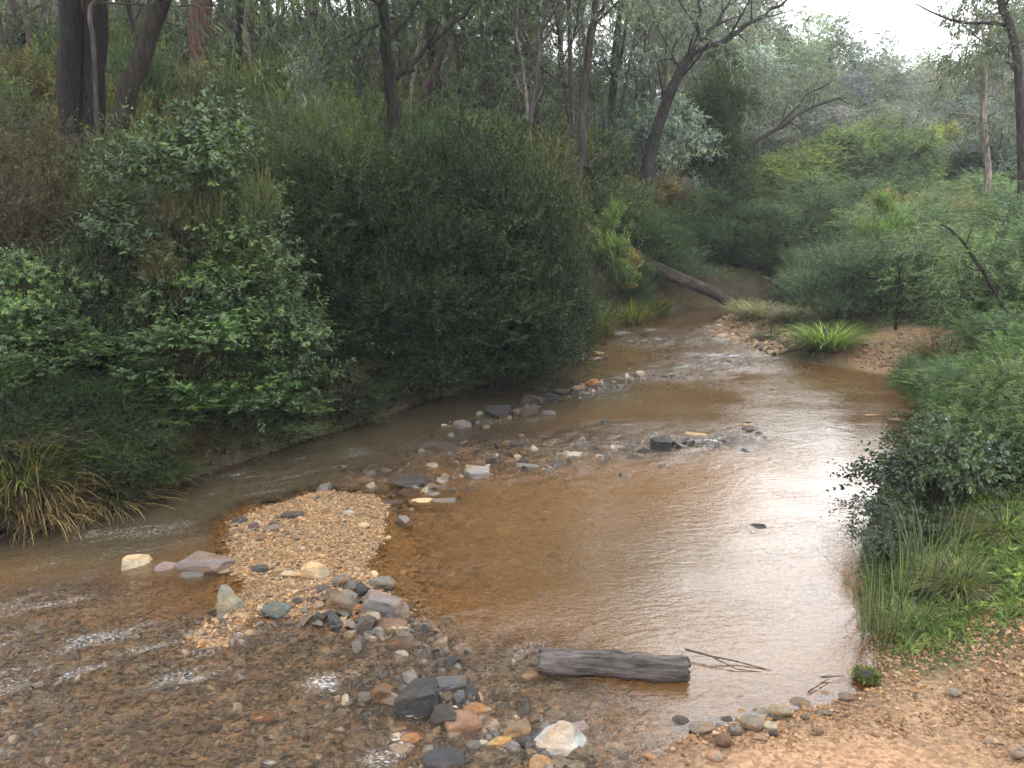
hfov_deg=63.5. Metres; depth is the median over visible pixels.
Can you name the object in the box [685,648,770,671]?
stick
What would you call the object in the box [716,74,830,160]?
tree
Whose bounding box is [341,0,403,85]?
tree
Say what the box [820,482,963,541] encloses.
bramble
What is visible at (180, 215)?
shrub
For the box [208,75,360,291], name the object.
shrub
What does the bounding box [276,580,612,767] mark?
weir stones
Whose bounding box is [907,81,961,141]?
tree
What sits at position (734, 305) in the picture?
grass tussock
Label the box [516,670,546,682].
rock
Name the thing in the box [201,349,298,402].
shrub
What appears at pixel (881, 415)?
rock
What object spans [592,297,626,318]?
shrub
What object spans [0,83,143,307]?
shrub
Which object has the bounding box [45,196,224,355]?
shrub
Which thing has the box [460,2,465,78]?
tree
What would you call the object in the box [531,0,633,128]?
tree
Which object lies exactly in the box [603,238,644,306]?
shrub
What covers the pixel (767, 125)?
tree
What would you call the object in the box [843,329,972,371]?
gravel
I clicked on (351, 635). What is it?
rock
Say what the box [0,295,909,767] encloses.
water
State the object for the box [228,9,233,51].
tree
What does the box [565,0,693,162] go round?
tree
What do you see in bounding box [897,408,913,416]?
rock
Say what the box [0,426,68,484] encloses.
shrub
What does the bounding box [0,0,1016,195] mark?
ground cover
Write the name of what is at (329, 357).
shrub
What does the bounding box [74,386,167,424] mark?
shrub
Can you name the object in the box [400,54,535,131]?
shrub
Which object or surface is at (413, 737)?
rock
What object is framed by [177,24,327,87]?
shrub
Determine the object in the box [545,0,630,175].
tree
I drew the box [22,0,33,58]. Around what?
tree
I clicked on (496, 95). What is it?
tree
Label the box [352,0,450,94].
tree
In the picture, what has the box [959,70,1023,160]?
tree
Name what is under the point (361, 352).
shrub
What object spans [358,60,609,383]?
shrub
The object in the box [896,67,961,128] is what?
tree
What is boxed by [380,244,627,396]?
shrub
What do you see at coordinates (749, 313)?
grass tussock
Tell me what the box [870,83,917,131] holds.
tree
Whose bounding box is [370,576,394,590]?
rock
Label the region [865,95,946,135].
tree
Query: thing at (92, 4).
tree
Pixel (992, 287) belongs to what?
shrub
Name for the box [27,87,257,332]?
shrub
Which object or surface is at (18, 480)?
grass tussock
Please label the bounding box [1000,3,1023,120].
tree
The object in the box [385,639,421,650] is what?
rock
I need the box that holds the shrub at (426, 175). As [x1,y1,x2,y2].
[309,96,523,354]
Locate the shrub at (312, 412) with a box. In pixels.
[235,384,342,437]
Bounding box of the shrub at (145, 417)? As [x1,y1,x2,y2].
[95,403,179,456]
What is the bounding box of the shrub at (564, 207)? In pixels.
[458,132,604,374]
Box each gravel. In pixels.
[167,489,438,670]
[622,602,1023,767]
[685,313,806,359]
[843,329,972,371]
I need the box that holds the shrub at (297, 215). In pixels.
[213,127,363,310]
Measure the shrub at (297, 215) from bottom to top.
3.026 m
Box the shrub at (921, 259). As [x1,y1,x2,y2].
[895,224,973,293]
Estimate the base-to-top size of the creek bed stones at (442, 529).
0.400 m
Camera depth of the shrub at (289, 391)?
10.11 m
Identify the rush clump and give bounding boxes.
[787,508,1004,620]
[829,554,955,652]
[879,483,1022,587]
[890,484,1016,526]
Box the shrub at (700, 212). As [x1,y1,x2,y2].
[656,184,776,250]
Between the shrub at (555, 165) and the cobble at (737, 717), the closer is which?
the cobble at (737, 717)
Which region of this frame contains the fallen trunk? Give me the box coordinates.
[580,221,735,307]
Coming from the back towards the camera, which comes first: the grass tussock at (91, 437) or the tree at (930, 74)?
the tree at (930, 74)
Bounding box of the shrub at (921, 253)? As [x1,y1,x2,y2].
[860,211,1022,325]
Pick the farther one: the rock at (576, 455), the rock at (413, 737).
the rock at (576, 455)
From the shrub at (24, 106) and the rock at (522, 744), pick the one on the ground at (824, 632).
the shrub at (24, 106)
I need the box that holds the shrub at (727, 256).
[693,249,784,263]
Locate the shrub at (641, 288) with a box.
[607,254,662,309]
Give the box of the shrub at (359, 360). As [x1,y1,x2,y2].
[317,350,407,373]
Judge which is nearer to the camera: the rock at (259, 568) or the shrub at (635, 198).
the rock at (259, 568)
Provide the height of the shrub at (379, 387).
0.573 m
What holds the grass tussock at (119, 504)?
on the ground at (824, 632)
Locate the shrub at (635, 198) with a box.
[581,164,679,261]
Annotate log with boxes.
[536,647,690,683]
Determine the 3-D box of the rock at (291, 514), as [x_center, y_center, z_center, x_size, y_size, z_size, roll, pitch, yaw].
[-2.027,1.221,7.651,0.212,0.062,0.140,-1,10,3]
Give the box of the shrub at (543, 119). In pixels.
[492,85,586,171]
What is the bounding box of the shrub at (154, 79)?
[52,22,189,130]
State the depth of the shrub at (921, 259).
18.48 m
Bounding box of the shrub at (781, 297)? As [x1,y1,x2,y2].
[753,211,839,304]
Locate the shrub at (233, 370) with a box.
[175,351,278,431]
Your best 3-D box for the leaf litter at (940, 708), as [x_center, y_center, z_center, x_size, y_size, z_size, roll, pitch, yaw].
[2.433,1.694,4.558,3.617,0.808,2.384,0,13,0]
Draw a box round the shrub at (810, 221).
[775,198,837,246]
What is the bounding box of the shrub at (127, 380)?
[101,346,194,409]
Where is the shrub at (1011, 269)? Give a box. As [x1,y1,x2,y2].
[882,189,1023,343]
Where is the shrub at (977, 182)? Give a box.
[905,161,1016,206]
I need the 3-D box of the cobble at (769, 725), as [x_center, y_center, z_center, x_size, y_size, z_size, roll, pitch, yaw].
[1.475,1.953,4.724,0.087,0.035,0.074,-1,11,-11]
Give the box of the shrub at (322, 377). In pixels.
[283,365,348,387]
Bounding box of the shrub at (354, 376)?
[301,353,378,418]
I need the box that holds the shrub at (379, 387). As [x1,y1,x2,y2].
[348,372,397,416]
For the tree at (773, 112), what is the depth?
35.74 m
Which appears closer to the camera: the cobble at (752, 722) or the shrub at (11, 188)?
the cobble at (752, 722)
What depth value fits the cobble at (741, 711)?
4.91 m
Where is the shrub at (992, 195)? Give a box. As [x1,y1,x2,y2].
[951,183,1023,243]
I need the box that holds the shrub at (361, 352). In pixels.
[322,312,394,375]
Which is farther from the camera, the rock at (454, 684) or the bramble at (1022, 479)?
the bramble at (1022, 479)
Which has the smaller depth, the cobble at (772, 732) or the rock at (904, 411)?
the cobble at (772, 732)
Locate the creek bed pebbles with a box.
[0,580,647,767]
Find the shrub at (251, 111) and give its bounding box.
[193,67,305,199]
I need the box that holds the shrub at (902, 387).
[872,345,941,409]
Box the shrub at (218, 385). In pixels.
[178,372,241,404]
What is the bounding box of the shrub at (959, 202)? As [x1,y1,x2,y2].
[940,181,999,234]
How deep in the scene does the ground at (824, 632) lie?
6.11 m
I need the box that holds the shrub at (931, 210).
[813,178,989,279]
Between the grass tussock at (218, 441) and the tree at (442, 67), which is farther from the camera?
the tree at (442, 67)
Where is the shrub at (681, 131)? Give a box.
[622,78,729,218]
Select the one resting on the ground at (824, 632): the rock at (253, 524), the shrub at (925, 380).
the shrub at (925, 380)
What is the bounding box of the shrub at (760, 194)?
[665,153,800,222]
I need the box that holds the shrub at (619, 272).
[582,188,642,326]
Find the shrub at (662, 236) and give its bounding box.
[596,190,713,283]
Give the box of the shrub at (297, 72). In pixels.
[253,10,347,150]
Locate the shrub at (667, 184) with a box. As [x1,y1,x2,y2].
[616,156,711,241]
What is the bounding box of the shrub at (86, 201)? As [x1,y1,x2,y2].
[0,164,140,356]
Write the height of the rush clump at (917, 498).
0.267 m
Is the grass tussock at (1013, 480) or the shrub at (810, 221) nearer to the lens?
the grass tussock at (1013, 480)
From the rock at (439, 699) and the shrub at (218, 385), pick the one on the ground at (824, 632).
the shrub at (218, 385)
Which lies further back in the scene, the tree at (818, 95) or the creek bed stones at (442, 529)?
the tree at (818, 95)
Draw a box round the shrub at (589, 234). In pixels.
[557,207,596,261]
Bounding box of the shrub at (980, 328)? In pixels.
[908,282,1023,397]
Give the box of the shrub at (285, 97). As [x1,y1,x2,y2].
[234,54,370,151]
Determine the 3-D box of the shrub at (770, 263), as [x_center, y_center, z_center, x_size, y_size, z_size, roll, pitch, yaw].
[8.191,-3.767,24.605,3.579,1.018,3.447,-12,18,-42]
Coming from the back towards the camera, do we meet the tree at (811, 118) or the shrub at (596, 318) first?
the tree at (811, 118)
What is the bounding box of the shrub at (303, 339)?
[240,297,344,384]
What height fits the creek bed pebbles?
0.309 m
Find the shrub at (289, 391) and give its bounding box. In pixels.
[244,382,331,420]
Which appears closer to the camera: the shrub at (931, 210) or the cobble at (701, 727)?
the cobble at (701, 727)
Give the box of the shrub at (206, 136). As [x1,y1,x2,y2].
[44,49,322,353]
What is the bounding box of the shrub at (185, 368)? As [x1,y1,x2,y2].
[113,344,231,411]
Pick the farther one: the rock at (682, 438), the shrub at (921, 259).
the shrub at (921, 259)
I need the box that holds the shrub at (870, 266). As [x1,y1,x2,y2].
[791,212,982,313]
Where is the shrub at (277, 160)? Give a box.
[168,66,379,337]
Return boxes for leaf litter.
[35,362,567,509]
[711,613,1022,765]
[862,484,1023,631]
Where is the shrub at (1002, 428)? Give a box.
[934,335,1023,496]
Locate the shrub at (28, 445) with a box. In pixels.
[0,417,92,488]
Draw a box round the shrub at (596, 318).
[563,243,611,346]
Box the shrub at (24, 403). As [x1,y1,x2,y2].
[0,376,88,466]
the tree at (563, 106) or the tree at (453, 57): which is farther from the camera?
the tree at (453, 57)
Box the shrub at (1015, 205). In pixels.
[929,179,1023,307]
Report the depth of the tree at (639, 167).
33.44 m
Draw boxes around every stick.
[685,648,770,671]
[807,678,828,692]
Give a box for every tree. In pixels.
[0,0,8,37]
[0,0,117,47]
[0,17,7,61]
[1,0,139,35]
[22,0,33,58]
[39,0,46,46]
[45,3,56,57]
[46,1,185,32]
[56,0,82,277]
[81,0,108,177]
[87,0,309,165]
[102,0,369,163]
[108,0,232,68]
[110,0,216,64]
[164,0,372,80]
[173,0,275,52]
[181,0,189,56]
[188,0,213,93]
[212,0,340,112]
[228,0,407,100]
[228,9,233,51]
[235,0,243,86]
[247,0,376,86]
[250,0,559,153]
[275,0,368,70]
[280,0,377,113]
[280,0,416,83]
[281,0,439,124]
[284,0,413,114]
[305,1,316,92]
[326,0,444,116]
[333,1,475,85]
[335,0,464,96]
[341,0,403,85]
[344,0,451,92]
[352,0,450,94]
[360,0,437,120]
[389,0,510,116]
[401,0,548,96]
[404,0,507,111]
[411,0,554,114]
[417,0,558,136]
[422,0,476,97]
[424,29,428,78]
[426,0,443,112]
[426,0,567,130]
[430,0,545,143]
[438,0,477,89]
[448,6,565,130]
[450,42,455,77]
[452,0,596,150]
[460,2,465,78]
[461,0,583,122]
[463,0,649,158]
[467,0,651,212]
[473,0,572,117]
[480,0,648,259]
[491,4,588,119]
[512,6,572,104]
[512,7,555,107]
[513,0,695,242]
[521,0,633,125]
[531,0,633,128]
[540,0,609,120]
[540,22,652,173]
[543,3,608,89]
[543,34,564,77]
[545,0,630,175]
[555,19,588,72]
[560,2,655,121]
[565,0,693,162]
[566,0,687,170]
[573,0,706,210]
[580,0,702,186]
[593,0,641,97]
[596,7,730,148]
[605,0,675,161]
[607,0,697,168]
[610,0,737,202]
[611,0,818,239]
[615,1,694,173]
[617,0,685,160]
[619,0,783,173]
[621,0,741,175]
[621,13,663,126]
[622,0,724,160]
[634,0,729,201]
[646,23,691,173]
[649,4,791,180]
[657,23,774,220]
[667,27,720,182]
[669,0,795,172]
[669,0,819,194]
[695,31,796,173]
[712,60,884,189]
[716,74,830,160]
[721,78,814,155]
[726,0,815,82]
[726,0,857,151]
[728,26,790,161]
[733,33,797,153]
[740,70,801,156]
[747,55,842,149]
[748,140,850,196]
[749,87,843,159]
[762,56,826,153]
[767,68,836,145]
[770,46,810,128]
[776,68,862,151]
[779,51,847,144]
[781,104,863,152]
[784,9,902,114]
[786,120,890,197]
[791,39,850,74]
[813,17,908,103]
[814,62,865,127]
[820,38,875,82]
[820,66,897,132]
[822,90,903,137]
[823,112,930,192]
[832,60,918,126]
[839,78,876,119]
[855,118,954,194]
[858,57,920,124]
[860,217,946,330]
[861,71,929,131]
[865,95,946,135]
[868,57,912,89]
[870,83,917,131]
[879,51,929,123]
[884,43,941,111]
[892,0,1023,207]
[895,77,967,128]
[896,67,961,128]
[898,0,1023,198]
[907,59,956,117]
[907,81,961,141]
[909,73,964,125]
[915,65,999,131]
[918,58,965,92]
[918,116,975,189]
[919,39,995,91]
[919,94,992,174]
[928,0,1023,115]
[932,89,1016,187]
[934,129,1016,193]
[938,70,1014,157]
[946,16,1022,120]
[950,55,1015,150]
[958,69,1009,125]
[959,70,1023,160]
[964,0,1023,116]
[988,72,1023,178]
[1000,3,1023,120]
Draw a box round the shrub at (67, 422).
[5,397,116,459]
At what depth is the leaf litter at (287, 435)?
9.74 m
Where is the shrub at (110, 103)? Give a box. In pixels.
[19,54,175,212]
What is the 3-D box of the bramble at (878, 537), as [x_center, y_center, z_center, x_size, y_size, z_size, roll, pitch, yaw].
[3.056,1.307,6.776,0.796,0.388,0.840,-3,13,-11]
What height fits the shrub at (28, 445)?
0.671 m
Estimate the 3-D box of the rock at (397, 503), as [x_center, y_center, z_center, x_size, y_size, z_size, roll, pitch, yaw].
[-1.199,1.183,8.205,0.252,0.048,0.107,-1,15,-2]
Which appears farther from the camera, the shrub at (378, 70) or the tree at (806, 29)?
the tree at (806, 29)
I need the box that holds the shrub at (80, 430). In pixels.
[0,411,122,477]
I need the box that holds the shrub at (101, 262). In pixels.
[19,198,141,382]
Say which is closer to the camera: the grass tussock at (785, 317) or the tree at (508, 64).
the grass tussock at (785, 317)
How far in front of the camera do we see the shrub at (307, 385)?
10.34 m
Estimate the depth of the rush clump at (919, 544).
6.42 m
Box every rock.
[121,554,152,575]
[153,561,177,576]
[174,551,235,577]
[177,571,205,582]
[215,584,244,613]
[232,516,247,523]
[248,522,259,527]
[249,710,278,723]
[251,564,268,572]
[259,498,277,502]
[260,601,291,620]
[263,524,284,531]
[281,511,303,518]
[281,570,300,576]
[300,561,330,578]
[313,612,326,624]
[323,588,359,610]
[328,621,347,632]
[333,574,351,586]
[342,510,354,515]
[343,630,356,645]
[353,604,361,613]
[356,476,373,484]
[357,522,369,528]
[358,691,371,707]
[360,589,403,617]
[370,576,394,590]
[371,683,394,703]
[376,616,406,628]
[380,500,403,506]
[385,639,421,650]
[388,475,429,491]
[388,721,407,732]
[394,676,438,722]
[394,731,424,744]
[406,722,420,731]
[408,498,431,505]
[419,747,466,767]
[429,497,455,505]
[430,704,459,729]
[436,675,467,693]
[438,693,442,703]
[444,709,482,738]
[453,420,471,428]
[462,702,490,715]
[463,465,489,484]
[484,404,511,417]
[485,454,499,467]
[487,735,511,750]
[499,459,517,464]
[501,718,531,737]
[516,463,540,471]
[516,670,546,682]
[519,406,537,415]
[519,735,535,746]
[520,395,543,403]
[526,445,541,455]
[529,754,553,767]
[533,388,546,391]
[534,720,594,767]
[540,394,557,401]
[542,410,555,414]
[554,388,569,393]
[568,452,583,459]
[571,720,588,735]
[573,436,589,449]
[586,379,599,385]
[593,454,603,458]
[601,419,610,425]
[602,445,625,450]
[628,455,642,460]
[633,370,644,375]
[650,437,671,454]
[665,435,689,442]
[685,431,707,440]
[700,440,707,445]
[750,523,765,528]
[864,414,886,416]
[887,418,904,423]
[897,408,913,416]
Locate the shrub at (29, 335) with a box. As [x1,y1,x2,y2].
[0,315,92,406]
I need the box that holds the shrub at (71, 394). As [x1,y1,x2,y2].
[3,363,150,456]
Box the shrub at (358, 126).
[274,67,386,200]
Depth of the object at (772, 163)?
31.37 m
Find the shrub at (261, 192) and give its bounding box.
[172,106,308,368]
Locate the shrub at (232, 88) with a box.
[111,42,282,149]
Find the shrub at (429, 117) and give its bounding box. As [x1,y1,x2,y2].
[378,71,506,188]
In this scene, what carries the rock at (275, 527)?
on the ground at (824, 632)
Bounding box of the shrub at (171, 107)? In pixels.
[115,70,237,220]
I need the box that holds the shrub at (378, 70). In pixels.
[256,35,402,118]
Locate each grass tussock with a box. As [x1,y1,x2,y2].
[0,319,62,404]
[0,395,93,488]
[0,414,142,529]
[0,429,121,550]
[0,461,71,543]
[0,474,125,542]
[5,439,166,502]
[25,408,152,451]
[41,457,183,527]
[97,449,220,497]
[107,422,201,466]
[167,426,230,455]
[179,426,256,453]
[212,410,286,427]
[585,296,640,341]
[606,293,665,335]
[644,294,691,318]
[717,293,765,316]
[719,299,801,323]
[741,329,791,340]
[756,305,821,324]
[766,319,893,363]
[872,597,971,648]
[874,324,1003,371]
[887,548,1018,610]
[889,349,943,381]
[923,496,1023,551]
[985,452,1023,492]
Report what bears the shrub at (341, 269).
on the ground at (824, 632)
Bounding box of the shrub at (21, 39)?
[0,0,128,85]
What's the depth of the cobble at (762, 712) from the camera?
4.90 m
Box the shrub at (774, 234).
[694,194,821,260]
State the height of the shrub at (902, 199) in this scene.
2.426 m
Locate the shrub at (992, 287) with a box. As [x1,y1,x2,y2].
[883,191,1021,338]
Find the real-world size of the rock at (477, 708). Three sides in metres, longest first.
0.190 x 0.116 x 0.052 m
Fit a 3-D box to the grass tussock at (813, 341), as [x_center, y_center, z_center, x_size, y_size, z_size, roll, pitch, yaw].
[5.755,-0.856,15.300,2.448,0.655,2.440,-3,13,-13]
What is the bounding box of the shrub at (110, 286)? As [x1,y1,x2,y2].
[35,252,153,330]
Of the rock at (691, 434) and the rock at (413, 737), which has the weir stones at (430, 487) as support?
the rock at (691, 434)
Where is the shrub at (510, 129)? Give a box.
[424,78,561,175]
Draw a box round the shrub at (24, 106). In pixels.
[0,76,68,233]
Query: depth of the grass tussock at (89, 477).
7.79 m
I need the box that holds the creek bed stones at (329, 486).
[282,321,813,505]
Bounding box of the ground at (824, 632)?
[0,0,1023,767]
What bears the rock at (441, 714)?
on the weir stones at (367, 621)
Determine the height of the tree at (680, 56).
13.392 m
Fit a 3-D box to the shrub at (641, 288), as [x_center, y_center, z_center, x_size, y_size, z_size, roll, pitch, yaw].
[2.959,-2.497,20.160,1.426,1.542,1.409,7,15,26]
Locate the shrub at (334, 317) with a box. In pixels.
[309,302,398,357]
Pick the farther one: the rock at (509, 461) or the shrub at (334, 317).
the shrub at (334, 317)
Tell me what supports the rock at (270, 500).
on the ground at (824, 632)
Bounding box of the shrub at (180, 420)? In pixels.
[108,381,241,425]
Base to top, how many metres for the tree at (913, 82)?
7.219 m
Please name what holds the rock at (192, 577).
on the water
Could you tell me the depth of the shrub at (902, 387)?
11.68 m
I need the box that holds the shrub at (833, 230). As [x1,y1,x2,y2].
[795,197,900,252]
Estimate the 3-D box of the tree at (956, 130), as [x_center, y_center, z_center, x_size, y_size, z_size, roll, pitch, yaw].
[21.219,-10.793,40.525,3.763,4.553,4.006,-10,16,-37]
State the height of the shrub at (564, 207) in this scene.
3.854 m
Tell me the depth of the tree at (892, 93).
48.50 m
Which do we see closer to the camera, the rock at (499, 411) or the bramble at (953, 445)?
the bramble at (953, 445)
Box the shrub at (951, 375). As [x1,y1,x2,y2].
[896,349,1023,437]
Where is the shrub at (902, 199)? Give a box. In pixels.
[864,185,934,221]
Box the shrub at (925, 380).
[887,337,984,432]
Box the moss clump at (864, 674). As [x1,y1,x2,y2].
[849,663,883,684]
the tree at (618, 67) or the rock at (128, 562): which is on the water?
the rock at (128, 562)
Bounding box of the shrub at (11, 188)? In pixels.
[0,145,68,324]
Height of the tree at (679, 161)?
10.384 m
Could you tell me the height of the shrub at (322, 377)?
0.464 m
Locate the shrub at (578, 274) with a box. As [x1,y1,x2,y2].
[486,183,612,380]
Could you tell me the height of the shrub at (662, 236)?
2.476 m
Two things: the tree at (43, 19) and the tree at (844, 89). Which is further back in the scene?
the tree at (844, 89)
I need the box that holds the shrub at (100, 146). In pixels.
[14,108,195,256]
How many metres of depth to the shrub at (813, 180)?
27.89 m
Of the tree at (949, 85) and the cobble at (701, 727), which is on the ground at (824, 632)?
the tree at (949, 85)
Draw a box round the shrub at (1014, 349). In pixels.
[947,306,1023,422]
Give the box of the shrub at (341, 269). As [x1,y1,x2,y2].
[282,166,392,317]
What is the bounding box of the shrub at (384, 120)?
[336,76,472,169]
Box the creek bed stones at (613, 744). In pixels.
[0,576,661,767]
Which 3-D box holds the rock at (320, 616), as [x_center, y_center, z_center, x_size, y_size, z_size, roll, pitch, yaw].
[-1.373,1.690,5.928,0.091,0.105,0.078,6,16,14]
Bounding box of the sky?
[112,0,1023,123]
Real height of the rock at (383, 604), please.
0.192 m
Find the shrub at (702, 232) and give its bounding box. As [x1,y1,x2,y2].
[648,211,731,262]
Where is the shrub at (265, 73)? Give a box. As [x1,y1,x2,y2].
[204,22,328,120]
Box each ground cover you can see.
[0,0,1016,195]
[0,325,538,519]
[1,23,847,302]
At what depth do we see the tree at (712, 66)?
35.30 m
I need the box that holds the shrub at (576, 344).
[561,336,589,353]
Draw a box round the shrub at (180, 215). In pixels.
[106,166,226,382]
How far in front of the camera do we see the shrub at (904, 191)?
27.68 m
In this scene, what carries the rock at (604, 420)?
on the water
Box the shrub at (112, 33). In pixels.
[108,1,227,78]
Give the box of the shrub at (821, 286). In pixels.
[738,220,905,319]
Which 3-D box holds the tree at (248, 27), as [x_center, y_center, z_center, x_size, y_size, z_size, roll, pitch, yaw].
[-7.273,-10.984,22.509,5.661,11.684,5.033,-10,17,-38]
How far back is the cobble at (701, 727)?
4.71 m
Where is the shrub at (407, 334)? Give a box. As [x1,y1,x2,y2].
[309,262,508,396]
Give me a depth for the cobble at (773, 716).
4.80 m
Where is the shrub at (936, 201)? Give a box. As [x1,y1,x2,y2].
[845,171,969,280]
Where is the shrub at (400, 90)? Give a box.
[350,59,497,149]
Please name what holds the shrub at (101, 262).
on the ground at (824, 632)
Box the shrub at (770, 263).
[729,242,821,274]
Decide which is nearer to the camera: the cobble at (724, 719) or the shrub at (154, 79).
the cobble at (724, 719)
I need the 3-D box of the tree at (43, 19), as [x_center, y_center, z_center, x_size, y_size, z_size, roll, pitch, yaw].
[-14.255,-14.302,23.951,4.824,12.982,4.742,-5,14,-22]
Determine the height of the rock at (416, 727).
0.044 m
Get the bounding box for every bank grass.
[588,251,854,307]
[731,293,1007,434]
[861,445,1023,655]
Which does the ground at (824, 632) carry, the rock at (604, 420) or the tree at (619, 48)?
the tree at (619, 48)
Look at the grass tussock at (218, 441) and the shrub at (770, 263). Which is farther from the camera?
the shrub at (770, 263)
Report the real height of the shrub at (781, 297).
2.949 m
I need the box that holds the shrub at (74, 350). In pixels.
[30,325,181,406]
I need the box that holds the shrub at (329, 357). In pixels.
[268,347,349,379]
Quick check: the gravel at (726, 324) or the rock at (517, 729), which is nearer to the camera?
the rock at (517, 729)
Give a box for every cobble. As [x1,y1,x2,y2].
[671,715,689,727]
[689,721,716,733]
[707,717,719,724]
[707,750,723,761]
[714,732,731,747]
[719,716,733,723]
[729,724,742,735]
[735,714,742,720]
[736,708,746,714]
[738,714,764,731]
[750,708,756,714]
[753,733,767,740]
[755,707,769,717]
[764,721,777,729]
[766,713,777,720]
[768,730,778,735]
[769,704,792,716]
[789,696,812,708]
[812,726,823,734]
[815,689,837,699]
[817,709,832,715]
[838,692,854,700]
[948,688,961,695]
[1007,744,1023,758]
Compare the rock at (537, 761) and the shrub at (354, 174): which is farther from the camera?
the shrub at (354, 174)
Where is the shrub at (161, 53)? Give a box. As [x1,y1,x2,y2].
[122,21,238,101]
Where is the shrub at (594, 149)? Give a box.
[531,96,645,216]
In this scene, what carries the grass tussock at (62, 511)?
on the ground at (824, 632)
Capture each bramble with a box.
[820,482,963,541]
[826,438,1013,503]
[837,514,927,568]
[858,387,1023,546]
[922,425,1023,498]
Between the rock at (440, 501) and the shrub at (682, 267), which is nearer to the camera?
the rock at (440, 501)
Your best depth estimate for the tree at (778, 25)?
46.00 m
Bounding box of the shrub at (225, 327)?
[89,279,313,440]
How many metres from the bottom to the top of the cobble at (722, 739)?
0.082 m
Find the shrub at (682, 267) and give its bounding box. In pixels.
[639,243,727,279]
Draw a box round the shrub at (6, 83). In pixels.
[0,60,55,166]
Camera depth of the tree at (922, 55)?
79.29 m
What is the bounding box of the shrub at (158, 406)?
[82,376,181,420]
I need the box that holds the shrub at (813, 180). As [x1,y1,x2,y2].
[764,159,931,222]
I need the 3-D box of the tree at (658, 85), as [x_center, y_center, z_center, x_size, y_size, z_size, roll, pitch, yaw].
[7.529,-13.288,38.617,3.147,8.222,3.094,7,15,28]
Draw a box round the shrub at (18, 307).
[0,242,111,401]
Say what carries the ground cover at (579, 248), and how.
on the ground at (824, 632)
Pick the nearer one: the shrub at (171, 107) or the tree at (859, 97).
the shrub at (171, 107)
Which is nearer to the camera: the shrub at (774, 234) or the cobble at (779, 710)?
the cobble at (779, 710)
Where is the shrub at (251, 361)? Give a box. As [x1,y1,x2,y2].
[202,348,280,402]
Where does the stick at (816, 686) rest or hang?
on the water
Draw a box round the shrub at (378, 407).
[322,382,404,428]
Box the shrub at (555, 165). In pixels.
[506,124,595,257]
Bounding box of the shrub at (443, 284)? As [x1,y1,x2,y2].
[318,183,570,401]
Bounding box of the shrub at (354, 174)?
[238,89,470,348]
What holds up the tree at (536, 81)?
on the ground at (824, 632)
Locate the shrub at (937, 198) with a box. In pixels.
[872,172,1003,230]
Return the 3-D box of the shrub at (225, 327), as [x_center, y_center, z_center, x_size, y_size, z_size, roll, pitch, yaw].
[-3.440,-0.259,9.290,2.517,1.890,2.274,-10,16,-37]
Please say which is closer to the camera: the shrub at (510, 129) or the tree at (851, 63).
the shrub at (510, 129)
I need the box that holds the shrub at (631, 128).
[586,29,691,189]
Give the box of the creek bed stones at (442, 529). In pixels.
[200,488,862,731]
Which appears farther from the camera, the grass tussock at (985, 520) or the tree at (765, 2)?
the tree at (765, 2)
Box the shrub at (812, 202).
[760,176,869,247]
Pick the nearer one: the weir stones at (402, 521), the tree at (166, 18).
the weir stones at (402, 521)
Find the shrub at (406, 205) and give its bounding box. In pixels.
[350,114,462,350]
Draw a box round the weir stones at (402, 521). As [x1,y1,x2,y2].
[310,434,664,527]
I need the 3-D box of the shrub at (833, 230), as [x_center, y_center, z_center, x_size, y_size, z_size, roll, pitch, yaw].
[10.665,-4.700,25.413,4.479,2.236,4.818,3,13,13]
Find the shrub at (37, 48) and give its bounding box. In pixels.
[5,3,163,139]
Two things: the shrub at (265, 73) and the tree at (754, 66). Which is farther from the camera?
the tree at (754, 66)
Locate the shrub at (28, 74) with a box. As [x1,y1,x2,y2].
[0,26,58,154]
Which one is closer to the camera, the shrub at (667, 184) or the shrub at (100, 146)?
the shrub at (100, 146)
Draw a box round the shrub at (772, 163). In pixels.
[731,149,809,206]
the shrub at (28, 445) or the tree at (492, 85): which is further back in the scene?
the tree at (492, 85)
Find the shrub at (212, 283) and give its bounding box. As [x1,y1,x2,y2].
[141,196,392,432]
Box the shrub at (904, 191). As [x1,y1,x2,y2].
[829,154,974,217]
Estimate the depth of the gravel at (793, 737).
4.91 m
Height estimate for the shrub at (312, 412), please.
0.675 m
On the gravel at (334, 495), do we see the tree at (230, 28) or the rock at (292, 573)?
the rock at (292, 573)
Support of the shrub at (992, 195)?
on the ground at (824, 632)
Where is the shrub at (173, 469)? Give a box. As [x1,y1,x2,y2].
[47,408,205,512]
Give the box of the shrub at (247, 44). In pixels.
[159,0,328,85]
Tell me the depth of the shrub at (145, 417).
8.40 m
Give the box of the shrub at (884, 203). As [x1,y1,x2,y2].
[843,181,926,300]
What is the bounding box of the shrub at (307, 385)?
[237,356,355,419]
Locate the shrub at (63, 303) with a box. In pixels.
[0,263,139,372]
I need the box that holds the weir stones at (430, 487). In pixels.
[364,368,769,499]
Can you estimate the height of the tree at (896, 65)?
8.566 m
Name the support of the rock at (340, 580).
on the ground at (824, 632)
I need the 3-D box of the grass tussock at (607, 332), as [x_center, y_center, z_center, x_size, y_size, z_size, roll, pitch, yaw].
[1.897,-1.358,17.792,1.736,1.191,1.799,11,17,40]
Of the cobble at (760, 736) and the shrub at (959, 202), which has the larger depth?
the shrub at (959, 202)
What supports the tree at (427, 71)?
on the ground at (824, 632)
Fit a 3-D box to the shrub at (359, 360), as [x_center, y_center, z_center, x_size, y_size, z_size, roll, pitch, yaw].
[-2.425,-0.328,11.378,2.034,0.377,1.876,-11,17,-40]

